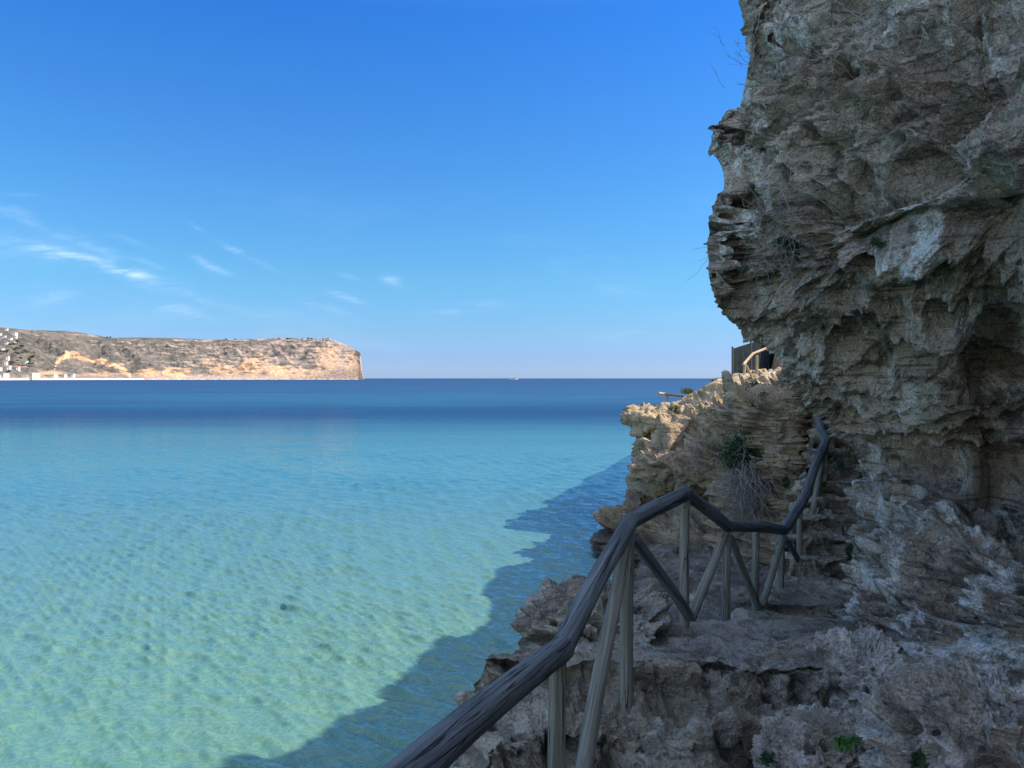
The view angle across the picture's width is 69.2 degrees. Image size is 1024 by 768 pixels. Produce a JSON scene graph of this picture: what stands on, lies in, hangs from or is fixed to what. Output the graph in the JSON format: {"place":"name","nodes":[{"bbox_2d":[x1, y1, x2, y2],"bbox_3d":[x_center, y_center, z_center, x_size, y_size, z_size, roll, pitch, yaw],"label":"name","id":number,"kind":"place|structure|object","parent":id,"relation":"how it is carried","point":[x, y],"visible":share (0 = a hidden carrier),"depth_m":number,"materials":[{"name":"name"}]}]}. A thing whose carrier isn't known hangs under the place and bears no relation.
{"place":"outdoors","nodes":[
{"label":"outdoors","id":0,"kind":"place"},
{"bbox_2d":[0,378,235,379],"bbox_3d":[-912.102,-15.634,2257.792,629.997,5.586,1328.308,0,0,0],"label":"beach","id":1,"kind":"structure","parent":0,"point":[106,379],"depth_m":2159.56,"materials":[{"name":"beige sand"}]},
{"bbox_2d":[0,373,8,378],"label":"seafront building","id":2,"kind":"structure","parent":1,"relation":"on","point":[4,375],"depth_m":1716.25,"materials":[{"name":"white concrete"}]},
{"bbox_2d":[14,373,39,379],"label":"seafront building","id":3,"kind":"structure","parent":1,"relation":"on","point":[33,376],"depth_m":1831.97,"materials":[{"name":"white concrete"}]},
{"bbox_2d":[41,374,57,378],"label":"seafront building","id":4,"kind":"structure","parent":1,"relation":"on","point":[54,376],"depth_m":1956.52,"materials":[{"name":"white concrete"}]},
{"bbox_2d":[0,327,363,378],"bbox_3d":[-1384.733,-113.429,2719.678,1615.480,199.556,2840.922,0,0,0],"label":"hills","id":5,"kind":"structure","parent":0,"point":[81,355],"depth_m":2745.22,"materials":[{"name":"stone"}]},
{"bbox_2d":[5,332,17,335],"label":"villa","id":6,"kind":"object","parent":5,"relation":"on","point":[13,333],"visible":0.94,"depth_m":2397.73,"materials":[{"name":"white concrete"}]},
{"bbox_2d":[0,378,715,767],"bbox_3d":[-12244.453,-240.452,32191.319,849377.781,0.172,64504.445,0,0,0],"label":"sea","id":7,"kind":"structure","parent":0,"point":[274,572],"depth_m":17.19,"materials":[{"name":"liquid"}]},
{"bbox_2d":[701,379,812,565],"bbox_3d":[4.370,1.796,12.837,2.241,3.971,3.772,0,0,29],"label":"rock","id":8,"kind":"object","parent":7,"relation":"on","point":[777,425],"visible":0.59,"depth_m":12.04,"materials":[{"name":"beige stone"}]},
{"bbox_2d":[681,376,775,501],"bbox_3d":[4.184,1.038,12.869,2.159,2.376,1.586,0,1,-33],"label":"hanging shrub","id":9,"kind":"object","parent":8,"relation":"attached to","point":[734,447],"visible":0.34,"depth_m":12.37,"materials":[{"name":"green plant"}]},
{"bbox_2d":[702,435,784,544],"bbox_3d":[4.006,1.747,11.991,1.834,1.910,1.697,0,0,0],"label":"dead creeper","id":10,"kind":"object","parent":8,"relation":"attached to","point":[750,497],"visible":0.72,"depth_m":11.97,"materials":[{"name":"plant"}]},
{"bbox_2d":[781,474,790,487],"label":"weed","id":11,"kind":"object","parent":8,"relation":"on","point":[785,480],"visible":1,"depth_m":10.94,"materials":[{"name":"green plant"}]},
{"bbox_2d":[0,0,752,377],"label":"sky","id":12,"kind":"structure","parent":0,"point":[424,188],"materials":[{"name":"blue"}]},
{"bbox_2d":[449,417,920,767],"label":"stone path","id":13,"kind":"structure","parent":0,"point":[710,688],"depth_m":4.97,"materials":[{"name":"grey stone"}]},
{"bbox_2d":[510,574,672,647],"bbox_3d":[0.661,2.002,6.003,1.359,0.778,1.349,0,0,0],"label":"boulder","id":14,"kind":"object","parent":13,"relation":"on","point":[539,618],"visible":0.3,"depth_m":5.86,"materials":[{"name":"grey stone"}]},
{"bbox_2d":[382,413,829,767],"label":"wooden railing","id":15,"kind":"object","parent":13,"relation":"on","point":[450,739],"visible":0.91,"depth_m":4.20,"materials":[{"name":"wood"}]},
{"bbox_2d":[749,701,874,767],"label":"boulder","id":16,"kind":"object","parent":13,"relation":"on","point":[800,736],"visible":0.84,"depth_m":3.81,"materials":[{"name":"grey stone"}]},
{"bbox_2d":[759,750,776,766],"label":"weed","id":17,"kind":"object","parent":16,"relation":"on","point":[766,758],"visible":1,"depth_m":3.74,"materials":[{"name":"green plant"}]},
{"bbox_2d":[833,459,845,469],"bbox_3d":[3.796,0.935,8.597,0.142,0.149,0.227,0,0,19],"label":"weed","id":18,"kind":"object","parent":13,"relation":"on","point":[839,464],"visible":1,"depth_m":8.59,"materials":[{"name":"green plant"}]},
{"bbox_2d":[832,732,862,753],"bbox_3d":[1.424,1.522,3.144,0.126,0.083,0.081,0,0,13],"label":"weed","id":19,"kind":"object","parent":13,"relation":"on","point":[843,743],"visible":1,"depth_m":3.13,"materials":[{"name":"green plant"}]},
{"bbox_2d":[843,542,853,560],"bbox_3d":[3.463,1.729,7.621,0.110,0.223,0.180,0,0,0],"label":"weed","id":20,"kind":"object","parent":13,"relation":"on","point":[848,549],"visible":1,"depth_m":7.63,"materials":[{"name":"green plant"}]},
{"bbox_2d":[805,623,909,713],"bbox_3d":[2.388,2.053,5.025,0.698,0.785,1.013,0,0,0],"label":"boulder","id":21,"kind":"object","parent":13,"relation":"on","point":[844,648],"visible":0.41,"depth_m":4.92,"materials":[{"name":"grey stone"}]},
{"bbox_2d":[853,654,1023,767],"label":"boulder","id":22,"kind":"object","parent":13,"relation":"on","point":[942,713],"visible":0.98,"depth_m":3.17,"materials":[{"name":"grey stone"}]},
{"bbox_2d":[908,747,929,767],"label":"weed","id":23,"kind":"object","parent":22,"relation":"on","point":[918,759],"visible":1,"depth_m":2.56,"materials":[{"name":"green plant"}]},
{"bbox_2d":[589,370,788,568],"bbox_3d":[4.229,2.217,16.594,4.952,5.548,11.105,0,0,0],"label":"shore rock","id":24,"kind":"object","parent":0,"point":[660,468],"visible":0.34,"depth_m":15.87,"materials":[{"name":"beige stone"}]},
{"bbox_2d":[679,438,709,475],"bbox_3d":[3.503,1.394,14.197,0.722,0.724,0.681,0,0,0],"label":"dead creeper","id":25,"kind":"object","parent":24,"relation":"on","point":[695,448],"visible":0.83,"depth_m":14.18,"materials":[{"name":"brown plant"}]},
{"bbox_2d":[620,367,780,463],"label":"rocky headland","id":26,"kind":"structure","parent":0,"point":[641,420],"depth_m":20.16,"materials":[{"name":"beige stone"}]},
{"bbox_2d":[657,392,685,401],"bbox_3d":[5.235,0.631,24.012,1.577,0.770,0.105,0,1,-40],"label":"wooden railing","id":27,"kind":"object","parent":26,"relation":"on","point":[668,394],"visible":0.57,"depth_m":23.77,"materials":[{"name":"wood"}]},
{"bbox_2d":[667,405,679,413],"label":"weed","id":28,"kind":"object","parent":26,"relation":"on","point":[675,409],"visible":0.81,"depth_m":19.72,"materials":[{"name":"green plant"}]},
{"bbox_2d":[680,388,692,394],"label":"weed","id":29,"kind":"object","parent":26,"relation":"on","point":[686,390],"visible":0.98,"depth_m":21.36,"materials":[{"name":"green plant"}]},
{"bbox_2d":[742,347,765,374],"bbox_3d":[6.977,-0.643,21.422,0.171,0.932,2.266,0,1,35],"label":"wooden railing","id":30,"kind":"object","parent":26,"relation":"on","point":[744,365],"visible":0.83,"depth_m":21.43,"materials":[{"name":"beige wood"}]},
{"bbox_2d":[771,353,782,369],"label":"rock","id":31,"kind":"object","parent":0,"point":[776,363],"visible":0.01,"depth_m":23.73,"materials":[{"name":"grey stone"}]},
{"bbox_2d":[731,341,773,373],"bbox_3d":[7.551,-0.740,23.125,0.062,1.710,3.542,0,1,39],"label":"screen fence","id":32,"kind":"object","parent":31,"relation":"on","point":[740,355],"visible":0.4,"depth_m":22.78,"materials":[{"name":"grey metal"}]},
{"bbox_2d":[838,434,869,478],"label":"rock wall","id":33,"kind":"structure","parent":0,"point":[856,443],"depth_m":10.40,"materials":[{"name":"grey stone"}]},
{"bbox_2d":[703,0,1023,686],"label":"cliff","id":34,"kind":"structure","parent":0,"point":[902,355],"depth_m":5.75,"materials":[{"name":"grey stone"}]},
{"bbox_2d":[710,26,766,86],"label":"dry twigs","id":35,"kind":"object","parent":34,"relation":"on","point":[737,61],"visible":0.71,"depth_m":6.78,"materials":[{"name":"brown plant"}]},
{"bbox_2d":[738,0,782,55],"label":"boulder","id":36,"kind":"object","parent":34,"relation":"on","point":[748,8],"visible":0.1,"depth_m":6.99,"materials":[{"name":"grey stone"}]},
{"bbox_2d":[697,196,829,305],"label":"dry twigs","id":37,"kind":"object","parent":34,"relation":"on","point":[780,253],"visible":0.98,"depth_m":5.81,"materials":[{"name":"brown plant"}]},
{"bbox_2d":[686,152,846,310],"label":"dry twigs","id":38,"kind":"object","parent":34,"relation":"on","point":[779,222],"visible":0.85,"depth_m":5.81,"materials":[{"name":"brown plant"}]},
{"bbox_2d":[730,0,841,96],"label":"dry twigs","id":39,"kind":"object","parent":34,"relation":"on","point":[792,35],"visible":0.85,"depth_m":5.88,"materials":[{"name":"brown plant"}]},
{"bbox_2d":[768,233,804,252],"bbox_3d":[2.164,-1.121,5.866,0.283,0.164,0.150,0,0,-20],"label":"weed","id":40,"kind":"object","parent":34,"relation":"attached to","point":[780,240],"visible":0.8,"depth_m":5.85,"materials":[{"name":"green plant"}]},
{"bbox_2d":[796,0,901,115],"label":"dry twigs","id":41,"kind":"object","parent":34,"relation":"on","point":[860,19],"visible":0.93,"depth_m":5.43,"materials":[{"name":"brown plant"}]},
{"bbox_2d":[867,235,886,247],"bbox_3d":[2.433,-0.946,4.958,0.118,0.093,0.111,0,0,0],"label":"weed","id":42,"kind":"object","parent":34,"relation":"attached to","point":[874,241],"visible":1,"depth_m":4.94,"materials":[{"name":"green plant"}]}
]}

